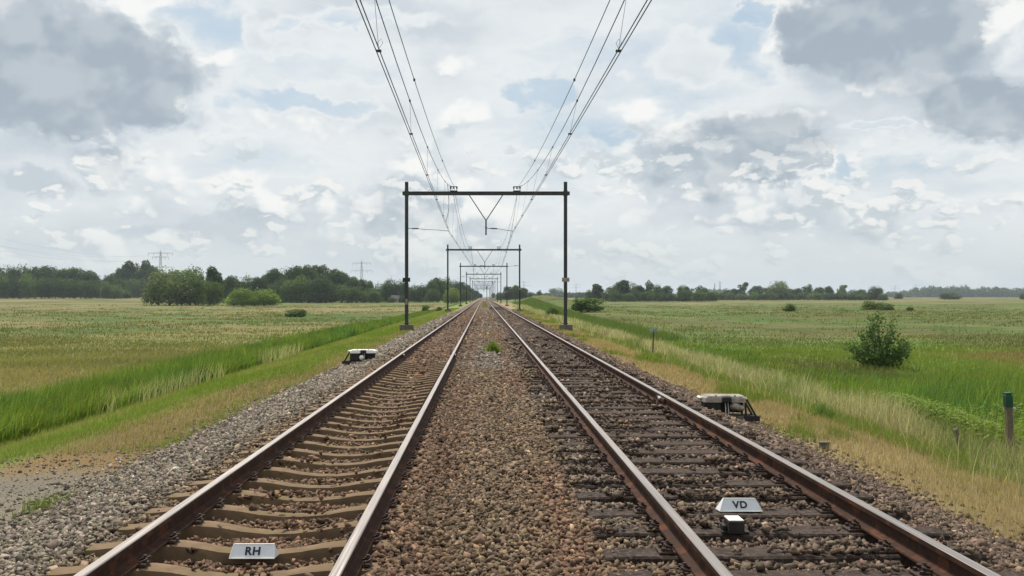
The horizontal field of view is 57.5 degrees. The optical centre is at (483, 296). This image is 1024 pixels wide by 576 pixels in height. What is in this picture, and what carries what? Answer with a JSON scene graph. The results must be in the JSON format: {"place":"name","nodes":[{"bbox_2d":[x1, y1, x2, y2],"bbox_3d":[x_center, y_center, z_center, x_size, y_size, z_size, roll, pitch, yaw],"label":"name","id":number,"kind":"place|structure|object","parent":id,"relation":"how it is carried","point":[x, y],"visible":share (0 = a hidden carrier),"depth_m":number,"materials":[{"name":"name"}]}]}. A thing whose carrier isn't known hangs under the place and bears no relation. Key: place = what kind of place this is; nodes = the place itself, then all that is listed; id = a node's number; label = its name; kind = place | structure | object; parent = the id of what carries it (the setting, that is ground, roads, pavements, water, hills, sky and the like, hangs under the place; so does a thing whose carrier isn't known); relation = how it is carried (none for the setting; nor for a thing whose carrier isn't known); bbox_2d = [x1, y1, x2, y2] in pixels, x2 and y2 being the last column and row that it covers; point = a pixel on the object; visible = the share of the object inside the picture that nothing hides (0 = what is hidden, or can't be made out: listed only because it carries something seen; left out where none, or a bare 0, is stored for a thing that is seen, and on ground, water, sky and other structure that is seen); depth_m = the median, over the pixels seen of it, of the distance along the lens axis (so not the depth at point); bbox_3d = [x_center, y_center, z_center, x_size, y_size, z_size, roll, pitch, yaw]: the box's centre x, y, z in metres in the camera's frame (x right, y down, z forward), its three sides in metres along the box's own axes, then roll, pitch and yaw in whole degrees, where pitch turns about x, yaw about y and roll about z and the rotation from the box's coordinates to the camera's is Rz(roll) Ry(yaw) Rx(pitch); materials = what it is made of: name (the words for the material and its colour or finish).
{"place":"outdoors","nodes":[
{"label":"outdoors","id":0,"kind":"place"},
{"bbox_2d":[0,308,458,523],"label":"verge grass","id":1,"kind":"structure","parent":0,"point":[357,341],"depth_m":19.91,"materials":[{"name":"green plant"}]},
{"bbox_2d":[0,295,1023,541],"bbox_3d":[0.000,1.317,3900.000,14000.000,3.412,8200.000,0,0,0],"label":"ground","id":2,"kind":"structure","parent":0,"point":[78,305],"depth_m":85.70,"materials":[{"name":"green plant"}]},
{"bbox_2d":[0,273,10,298],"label":"broadleaf tree","id":3,"kind":"object","parent":2,"relation":"on","point":[4,292],"visible":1,"depth_m":523.40,"materials":[{"name":"green plant"}]},
{"bbox_2d":[0,265,18,298],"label":"broadleaf tree","id":4,"kind":"object","parent":2,"relation":"on","point":[9,272],"visible":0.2,"depth_m":543.14,"materials":[{"name":"green plant"}]},
{"bbox_2d":[5,274,20,298],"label":"broadleaf tree","id":5,"kind":"object","parent":2,"relation":"on","point":[12,284],"visible":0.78,"depth_m":528.03,"materials":[{"name":"green plant"}]},
{"bbox_2d":[8,262,30,298],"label":"broadleaf tree","id":6,"kind":"object","parent":2,"relation":"on","point":[19,272],"visible":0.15,"depth_m":546.19,"materials":[{"name":"green plant"}]},
{"bbox_2d":[16,271,36,298],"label":"broadleaf tree","id":7,"kind":"object","parent":2,"relation":"on","point":[25,287],"visible":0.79,"depth_m":527.02,"materials":[{"name":"green plant"}]},
{"bbox_2d":[22,266,47,298],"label":"broadleaf tree","id":8,"kind":"object","parent":2,"relation":"on","point":[36,272],"visible":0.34,"depth_m":543.66,"materials":[{"name":"green plant"}]},
{"bbox_2d":[31,276,52,298],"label":"broadleaf tree","id":9,"kind":"object","parent":2,"relation":"on","point":[41,289],"visible":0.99,"depth_m":512.75,"materials":[{"name":"green plant"}]},
{"bbox_2d":[39,265,56,298],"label":"broadleaf tree","id":10,"kind":"object","parent":2,"relation":"on","point":[48,270],"visible":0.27,"depth_m":551.73,"materials":[{"name":"green plant"}]},
{"bbox_2d":[47,277,66,298],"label":"broadleaf tree","id":11,"kind":"object","parent":2,"relation":"on","point":[55,290],"visible":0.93,"depth_m":517.12,"materials":[{"name":"green plant"}]},
{"bbox_2d":[52,268,70,297],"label":"broadleaf tree","id":12,"kind":"object","parent":2,"relation":"on","point":[63,273],"visible":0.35,"depth_m":539.16,"materials":[{"name":"green plant"}]},
{"bbox_2d":[61,277,79,298],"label":"broadleaf tree","id":13,"kind":"object","parent":2,"relation":"on","point":[68,288],"visible":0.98,"depth_m":518.00,"materials":[{"name":"green plant"}]},
{"bbox_2d":[67,266,83,298],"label":"broadleaf tree","id":14,"kind":"object","parent":2,"relation":"on","point":[74,272],"visible":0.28,"depth_m":543.90,"materials":[{"name":"green plant"}]},
{"bbox_2d":[70,279,90,298],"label":"broadleaf tree","id":15,"kind":"object","parent":2,"relation":"on","point":[79,293],"visible":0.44,"depth_m":519.68,"materials":[{"name":"green plant"}]},
{"bbox_2d":[74,269,99,283],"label":"broadleaf tree","id":16,"kind":"object","parent":2,"relation":"on","point":[88,275],"visible":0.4,"depth_m":542.49,"materials":[{"name":"green plant"}]},
{"bbox_2d":[79,277,100,298],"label":"broadleaf tree","id":17,"kind":"object","parent":2,"relation":"on","point":[91,290],"visible":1,"depth_m":511.98,"materials":[{"name":"green plant"}]},
{"bbox_2d":[99,280,113,298],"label":"shrub","id":18,"kind":"object","parent":2,"relation":"on","point":[104,292],"visible":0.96,"depth_m":498.01,"materials":[{"name":"green plant"}]},
{"bbox_2d":[107,283,124,298],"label":"shrub","id":19,"kind":"object","parent":2,"relation":"on","point":[117,290],"visible":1,"depth_m":498.59,"materials":[{"name":"green plant"}]},
{"bbox_2d":[119,260,136,285],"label":"broadleaf tree","id":20,"kind":"object","parent":2,"relation":"on","point":[129,270],"visible":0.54,"depth_m":653.50,"materials":[{"name":"green plant"}]},
{"bbox_2d":[125,277,140,297],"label":"broadleaf tree","id":21,"kind":"object","parent":2,"relation":"on","point":[133,285],"visible":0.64,"depth_m":630.46,"materials":[{"name":"green plant"}]},
{"bbox_2d":[137,260,152,297],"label":"broadleaf tree","id":22,"kind":"object","parent":2,"relation":"on","point":[144,267],"visible":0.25,"depth_m":664.17,"materials":[{"name":"green plant"}]},
{"bbox_2d":[144,266,160,282],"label":"broadleaf tree","id":23,"kind":"object","parent":2,"relation":"on","point":[151,269],"visible":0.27,"depth_m":649.74,"materials":[{"name":"green plant"}]},
{"bbox_2d":[139,265,196,305],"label":"broadleaf tree","id":24,"kind":"object","parent":2,"relation":"on","point":[157,293],"visible":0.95,"depth_m":286.67,"materials":[{"name":"green plant"}]},
{"bbox_2d":[173,270,206,305],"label":"broadleaf tree","id":25,"kind":"object","parent":2,"relation":"on","point":[195,283],"visible":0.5,"depth_m":291.32,"materials":[{"name":"green plant"}]},
{"bbox_2d":[182,264,208,304],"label":"broadleaf tree","id":26,"kind":"object","parent":2,"relation":"on","point":[202,277],"visible":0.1,"depth_m":311.54,"materials":[{"name":"green plant"}]},
{"bbox_2d":[199,278,224,305],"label":"broadleaf tree","id":27,"kind":"object","parent":2,"relation":"on","point":[213,292],"visible":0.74,"depth_m":298.80,"materials":[{"name":"green plant"}]},
{"bbox_2d":[205,265,225,304],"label":"broadleaf tree","id":28,"kind":"object","parent":2,"relation":"on","point":[212,274],"visible":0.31,"depth_m":320.75,"materials":[{"name":"green plant"}]},
{"bbox_2d":[0,304,433,402],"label":"meadow grass","id":29,"kind":"structure","parent":2,"relation":"on","point":[32,369],"depth_m":56.46,"materials":[{"name":"green plant"}]},
{"bbox_2d":[0,309,435,443],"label":"reeds","id":30,"kind":"object","parent":2,"relation":"on","point":[45,408],"visible":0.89,"depth_m":25.11,"materials":[{"name":"green plant"}]},
{"bbox_2d":[223,275,241,299],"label":"broadleaf tree","id":31,"kind":"object","parent":2,"relation":"on","point":[230,281],"visible":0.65,"depth_m":394.03,"materials":[{"name":"green plant"}]},
{"bbox_2d":[221,287,261,305],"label":"willow bush","id":32,"kind":"object","parent":2,"relation":"on","point":[238,297],"visible":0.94,"depth_m":283.61,"materials":[{"name":"green plant"}]},
{"bbox_2d":[236,272,256,293],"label":"broadleaf tree","id":33,"kind":"object","parent":2,"relation":"on","point":[244,284],"visible":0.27,"depth_m":399.60,"materials":[{"name":"green plant"}]},
{"bbox_2d":[248,276,267,293],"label":"broadleaf tree","id":34,"kind":"object","parent":2,"relation":"on","point":[259,283],"visible":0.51,"depth_m":401.82,"materials":[{"name":"green plant"}]},
{"bbox_2d":[246,288,280,305],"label":"willow bush","id":35,"kind":"object","parent":2,"relation":"on","point":[269,298],"visible":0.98,"depth_m":284.97,"materials":[{"name":"green plant"}]},
{"bbox_2d":[264,268,283,288],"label":"broadleaf tree","id":36,"kind":"object","parent":2,"relation":"on","point":[273,275],"visible":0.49,"depth_m":422.68,"materials":[{"name":"green plant"}]},
{"bbox_2d":[270,277,290,302],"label":"broadleaf tree","id":37,"kind":"object","parent":2,"relation":"on","point":[278,289],"visible":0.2,"depth_m":409.48,"materials":[{"name":"green plant"}]},
{"bbox_2d":[277,278,301,302],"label":"broadleaf tree","id":38,"kind":"object","parent":2,"relation":"on","point":[286,296],"visible":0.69,"depth_m":400.65,"materials":[{"name":"green plant"}]},
{"bbox_2d":[285,265,305,302],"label":"broadleaf tree","id":39,"kind":"object","parent":2,"relation":"on","point":[292,272],"visible":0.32,"depth_m":428.61,"materials":[{"name":"green plant"}]},
{"bbox_2d":[285,309,306,316],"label":"shrub","id":40,"kind":"object","parent":2,"relation":"on","point":[299,313],"visible":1,"depth_m":127.17,"materials":[{"name":"green plant"}]},
{"bbox_2d":[290,273,312,302],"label":"broadleaf tree","id":41,"kind":"object","parent":2,"relation":"on","point":[294,284],"visible":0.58,"depth_m":399.57,"materials":[{"name":"green plant"}]},
{"bbox_2d":[296,264,319,282],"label":"broadleaf tree","id":42,"kind":"object","parent":2,"relation":"on","point":[307,270],"visible":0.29,"depth_m":425.98,"materials":[{"name":"green plant"}]},
{"bbox_2d":[295,279,321,302],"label":"broadleaf tree","id":43,"kind":"object","parent":2,"relation":"on","point":[301,296],"visible":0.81,"depth_m":397.48,"materials":[{"name":"green plant"}]},
{"bbox_2d":[308,273,332,302],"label":"broadleaf tree","id":44,"kind":"object","parent":2,"relation":"on","point":[323,292],"visible":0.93,"depth_m":397.87,"materials":[{"name":"green plant"}]},
{"bbox_2d":[312,264,328,280],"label":"broadleaf tree","id":45,"kind":"object","parent":2,"relation":"on","point":[321,269],"visible":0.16,"depth_m":435.15,"materials":[{"name":"green plant"}]},
{"bbox_2d":[321,268,346,302],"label":"broadleaf tree","id":46,"kind":"object","parent":2,"relation":"on","point":[334,274],"visible":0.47,"depth_m":428.63,"materials":[{"name":"green plant"}]},
{"bbox_2d":[329,283,350,302],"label":"broadleaf tree","id":47,"kind":"object","parent":2,"relation":"on","point":[341,295],"visible":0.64,"depth_m":408.76,"materials":[{"name":"green plant"}]},
{"bbox_2d":[345,276,362,302],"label":"broadleaf tree","id":48,"kind":"object","parent":2,"relation":"on","point":[354,281],"visible":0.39,"depth_m":418.93,"materials":[{"name":"green plant"}]},
{"bbox_2d":[343,285,368,302],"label":"broadleaf tree","id":49,"kind":"object","parent":2,"relation":"on","point":[354,294],"visible":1,"depth_m":399.55,"materials":[{"name":"green plant"}]},
{"bbox_2d":[364,287,383,302],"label":"broadleaf tree","id":50,"kind":"object","parent":2,"relation":"on","point":[373,297],"visible":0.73,"depth_m":407.96,"materials":[{"name":"green plant"}]},
{"bbox_2d":[382,278,398,301],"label":"broadleaf tree","id":51,"kind":"object","parent":2,"relation":"on","point":[389,290],"visible":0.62,"depth_m":440.09,"materials":[{"name":"green plant"}]},
{"bbox_2d":[56,288,732,297],"bbox_3d":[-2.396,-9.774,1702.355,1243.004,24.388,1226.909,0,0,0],"label":"distant hedges","id":52,"kind":"object","parent":2,"relation":"on","point":[575,295],"visible":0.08,"depth_m":1302.07,"materials":[{"name":"green plant"}]},
{"bbox_2d":[392,279,408,296],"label":"broadleaf tree","id":53,"kind":"object","parent":2,"relation":"on","point":[401,287],"visible":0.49,"depth_m":439.50,"materials":[{"name":"green plant"}]},
{"bbox_2d":[408,283,423,302],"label":"broadleaf tree","id":54,"kind":"object","parent":2,"relation":"on","point":[414,293],"visible":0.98,"depth_m":437.24,"materials":[{"name":"green plant"}]},
{"bbox_2d":[424,281,438,296],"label":"broadleaf tree","id":55,"kind":"object","parent":2,"relation":"on","point":[431,284],"visible":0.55,"depth_m":438.62,"materials":[{"name":"green plant"}]},
{"bbox_2d":[423,288,441,302],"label":"broadleaf tree","id":56,"kind":"object","parent":2,"relation":"on","point":[430,297],"visible":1,"depth_m":428.74,"materials":[{"name":"green plant"}]},
{"bbox_2d":[430,278,445,302],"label":"broadleaf tree","id":57,"kind":"object","parent":2,"relation":"on","point":[441,285],"visible":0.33,"depth_m":448.42,"materials":[{"name":"green plant"}]},
{"bbox_2d":[441,288,459,303],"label":"broadleaf tree","id":58,"kind":"object","parent":2,"relation":"on","point":[454,297],"visible":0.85,"depth_m":358.91,"materials":[{"name":"green plant"}]},
{"bbox_2d":[458,263,508,306],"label":"catenary portal","id":59,"kind":"object","parent":2,"relation":"on","point":[493,265],"visible":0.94,"depth_m":197.90,"materials":[{"name":"paint"}]},
{"bbox_2d":[445,245,522,311],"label":"catenary portal","id":60,"kind":"object","parent":2,"relation":"on","point":[491,250],"visible":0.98,"depth_m":127.90,"materials":[{"name":"paint"}]},
{"bbox_2d":[399,182,572,330],"bbox_3d":[0.145,-2.440,58.000,10.710,9.360,0.840,0,0,0],"label":"catenary portal","id":61,"kind":"object","parent":2,"relation":"on","point":[406,193],"visible":0.98,"depth_m":57.90,"materials":[{"name":"paint"}]},
{"bbox_2d":[355,0,481,290],"bbox_3d":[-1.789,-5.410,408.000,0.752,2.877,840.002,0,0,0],"label":"overhead line","id":62,"kind":"object","parent":61,"relation":"hanging from","point":[379,50],"visible":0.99,"depth_m":20.03,"materials":[{"name":"grey metal"}]},
{"bbox_2d":[389,0,480,285],"bbox_3d":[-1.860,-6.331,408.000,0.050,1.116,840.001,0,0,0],"label":"feeder wire","id":63,"kind":"object","parent":61,"relation":"attached to","point":[419,96],"visible":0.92,"depth_m":25.40,"materials":[{"name":"grey metal"}]},
{"bbox_2d":[486,0,651,289],"bbox_3d":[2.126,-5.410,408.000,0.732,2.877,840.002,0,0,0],"label":"overhead line","id":64,"kind":"object","parent":61,"relation":"hanging from","point":[617,50],"visible":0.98,"depth_m":19.25,"materials":[{"name":"grey metal"}]},
{"bbox_2d":[84,298,917,572],"bbox_3d":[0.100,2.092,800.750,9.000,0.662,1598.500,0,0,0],"label":"ballast bed","id":65,"kind":"object","parent":2,"relation":"on","point":[477,303],"visible":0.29,"depth_m":7.49,"materials":[{"name":"brown gravel"}]},
{"bbox_2d":[46,299,480,575],"bbox_3d":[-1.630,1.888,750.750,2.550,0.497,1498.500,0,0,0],"label":"railway track","id":66,"kind":"structure","parent":65,"relation":"on","point":[167,533],"depth_m":8.59,"materials":[{"name":"metal"}]},
{"bbox_2d":[229,543,278,558],"bbox_3d":[-1.665,1.837,6.747,0.345,0.093,0.105,0,0,0],"label":"track sign","id":67,"kind":"object","parent":66,"relation":"attached to","point":[254,551],"visible":1,"depth_m":6.73,"materials":[{"name":"white metal"}]},
{"bbox_2d":[342,349,377,363],"bbox_3d":[-3.695,1.784,27.844,1.046,0.423,0.579,0,0,-4],"label":"impedance bond","id":68,"kind":"object","parent":65,"relation":"on","point":[357,355],"visible":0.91,"depth_m":27.70,"materials":[{"name":"metal"}]},
{"bbox_2d":[480,338,503,352],"bbox_3d":[0.309,1.535,29.381,0.967,0.491,1.161,0,0,32],"label":"weed tuft","id":69,"kind":"object","parent":65,"relation":"on","point":[492,347],"visible":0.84,"depth_m":29.22,"materials":[{"name":"green plant"}]},
{"bbox_2d":[697,394,759,420],"bbox_3d":[4.023,1.823,15.372,0.977,0.423,0.528,0,0,3],"label":"impedance bond","id":70,"kind":"object","parent":65,"relation":"on","point":[726,403],"visible":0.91,"depth_m":15.21,"materials":[{"name":"metal"}]},
{"bbox_2d":[487,300,1023,575],"bbox_3d":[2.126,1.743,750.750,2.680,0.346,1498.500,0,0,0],"label":"railway track","id":71,"kind":"structure","parent":65,"relation":"on","point":[689,551],"depth_m":8.14,"materials":[{"name":"metal"}]},
{"bbox_2d":[720,516,748,533],"bbox_3d":[1.860,1.696,6.930,0.200,0.105,0.160,0,0,0],"label":"track magnet","id":72,"kind":"object","parent":71,"relation":"on","point":[733,525],"visible":1,"depth_m":6.86,"materials":[{"name":"metal"}]},
{"bbox_2d":[715,498,761,511],"bbox_3d":[2.090,1.699,7.628,0.369,0.099,0.105,0,0,0],"label":"track sign","id":73,"kind":"object","parent":71,"relation":"attached to","point":[738,505],"visible":1,"depth_m":7.61,"materials":[{"name":"white metal"}]},
{"bbox_2d":[501,286,511,300],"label":"broadleaf tree","id":74,"kind":"object","parent":2,"relation":"on","point":[509,295],"visible":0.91,"depth_m":518.95,"materials":[{"name":"green plant"}]},
{"bbox_2d":[0,309,1023,575],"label":"ballast stones","id":75,"kind":"object","parent":2,"relation":"on","point":[510,481],"visible":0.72,"depth_m":8.86,"materials":[{"name":"gravel"}]},
{"bbox_2d":[511,285,521,300],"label":"broadleaf tree","id":76,"kind":"object","parent":2,"relation":"on","point":[515,292],"visible":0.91,"depth_m":523.56,"materials":[{"name":"green plant"}]},
{"bbox_2d":[569,297,605,311],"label":"shrub","id":77,"kind":"object","parent":2,"relation":"on","point":[581,305],"visible":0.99,"depth_m":135.92,"materials":[{"name":"green plant"}]},
{"bbox_2d":[591,284,604,301],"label":"broadleaf tree","id":78,"kind":"object","parent":2,"relation":"on","point":[597,289],"visible":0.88,"depth_m":518.65,"materials":[{"name":"green plant"}]},
{"bbox_2d":[608,290,622,301],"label":"broadleaf tree","id":79,"kind":"object","parent":2,"relation":"on","point":[615,297],"visible":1,"depth_m":488.38,"materials":[{"name":"green plant"}]},
{"bbox_2d":[615,280,630,299],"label":"broadleaf tree","id":80,"kind":"object","parent":2,"relation":"on","point":[623,287],"visible":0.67,"depth_m":510.97,"materials":[{"name":"green plant"}]},
{"bbox_2d":[674,289,690,301],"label":"broadleaf tree","id":81,"kind":"object","parent":2,"relation":"on","point":[682,296],"visible":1,"depth_m":494.50,"materials":[{"name":"green plant"}]},
{"bbox_2d":[691,290,706,301],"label":"broadleaf tree","id":82,"kind":"object","parent":2,"relation":"on","point":[696,297],"visible":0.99,"depth_m":492.40,"materials":[{"name":"green plant"}]},
{"bbox_2d":[512,297,1023,457],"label":"reeds","id":83,"kind":"object","parent":2,"relation":"on","point":[975,391],"visible":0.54,"depth_m":25.14,"materials":[{"name":"green plant"}]},
{"bbox_2d":[514,295,1023,411],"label":"meadow grass","id":84,"kind":"structure","parent":2,"relation":"on","point":[984,364],"depth_m":50.88,"materials":[{"name":"green plant"}]},
{"bbox_2d":[765,280,791,299],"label":"broadleaf tree","id":85,"kind":"object","parent":2,"relation":"on","point":[779,290],"visible":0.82,"depth_m":623.46,"materials":[{"name":"green plant"}]},
{"bbox_2d":[805,291,823,299],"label":"broadleaf tree","id":86,"kind":"object","parent":2,"relation":"on","point":[815,296],"visible":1,"depth_m":616.11,"materials":[{"name":"green plant"}]},
{"bbox_2d":[806,400,845,418],"bbox_3d":[6.212,2.063,17.186,0.830,0.365,0.785,0,0,-32],"label":"weed tuft","id":87,"kind":"object","parent":2,"relation":"on","point":[822,407],"visible":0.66,"depth_m":17.15,"materials":[{"name":"green plant"}]},
{"bbox_2d":[845,291,865,299],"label":"broadleaf tree","id":88,"kind":"object","parent":2,"relation":"on","point":[852,295],"visible":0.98,"depth_m":612.09,"materials":[{"name":"green plant"}]},
{"bbox_2d":[860,301,883,309],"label":"shrub","id":89,"kind":"object","parent":2,"relation":"on","point":[867,305],"visible":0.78,"depth_m":194.34,"materials":[{"name":"green plant"}]},
{"bbox_2d":[864,285,884,300],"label":"broadleaf tree","id":90,"kind":"object","parent":2,"relation":"on","point":[874,295],"visible":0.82,"depth_m":597.61,"materials":[{"name":"green plant"}]},
{"bbox_2d":[844,310,914,368],"bbox_3d":[15.416,1.731,36.175,2.718,2.432,2.645,0,0,0],"label":"shrub","id":91,"kind":"object","parent":2,"relation":"on","point":[874,357],"visible":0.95,"depth_m":35.95,"materials":[{"name":"green plant"}]},
{"bbox_2d":[876,302,894,309],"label":"shrub","id":92,"kind":"object","parent":2,"relation":"on","point":[887,307],"visible":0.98,"depth_m":189.35,"materials":[{"name":"green plant"}]},
{"bbox_2d":[860,389,1023,452],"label":"nettles","id":93,"kind":"object","parent":2,"relation":"on","point":[954,415],"visible":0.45,"depth_m":17.09,"materials":[{"name":"green plant"}]},
{"bbox_2d":[938,293,961,299],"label":"shrub","id":94,"kind":"object","parent":2,"relation":"on","point":[949,296],"visible":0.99,"depth_m":697.42,"materials":[{"name":"green plant"}]},
{"bbox_2d":[885,285,1023,296],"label":"distant forest","id":95,"kind":"object","parent":2,"relation":"on","point":[982,291],"visible":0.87,"depth_m":1842.95,"materials":[{"name":"green plant"}]},
{"bbox_2d":[1003,392,1015,454],"bbox_3d":[7.897,2.098,13.972,0.120,1.328,0.142,-3,1,0],"label":"marker post","id":96,"kind":"object","parent":2,"relation":"on","point":[1008,405],"visible":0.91,"depth_m":13.95,"materials":[{"name":"brown wood"}]},
{"bbox_2d":[0,0,1023,296],"label":"sky","id":97,"kind":"structure","parent":0,"point":[856,144],"materials":[{"name":"white"}]},
{"bbox_2d":[512,308,1023,552],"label":"verge grass","id":98,"kind":"structure","parent":0,"point":[656,363],"depth_m":14.00,"materials":[{"name":"green plant"}]},
{"bbox_2d":[512,304,1023,499],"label":"tall grass","id":99,"kind":"structure","parent":0,"point":[883,414],"depth_m":17.83,"materials":[{"name":"green plant"}]},
{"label":"catenary portal","id":100,"kind":"object","parent":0,"visible":0},
{"bbox_2d":[487,0,609,285],"bbox_3d":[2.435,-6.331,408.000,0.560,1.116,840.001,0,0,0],"label":"feeder wire","id":101,"kind":"object","parent":100,"relation":"attached to","point":[565,98],"visible":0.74,"depth_m":25.54,"materials":[{"name":"grey metal"}]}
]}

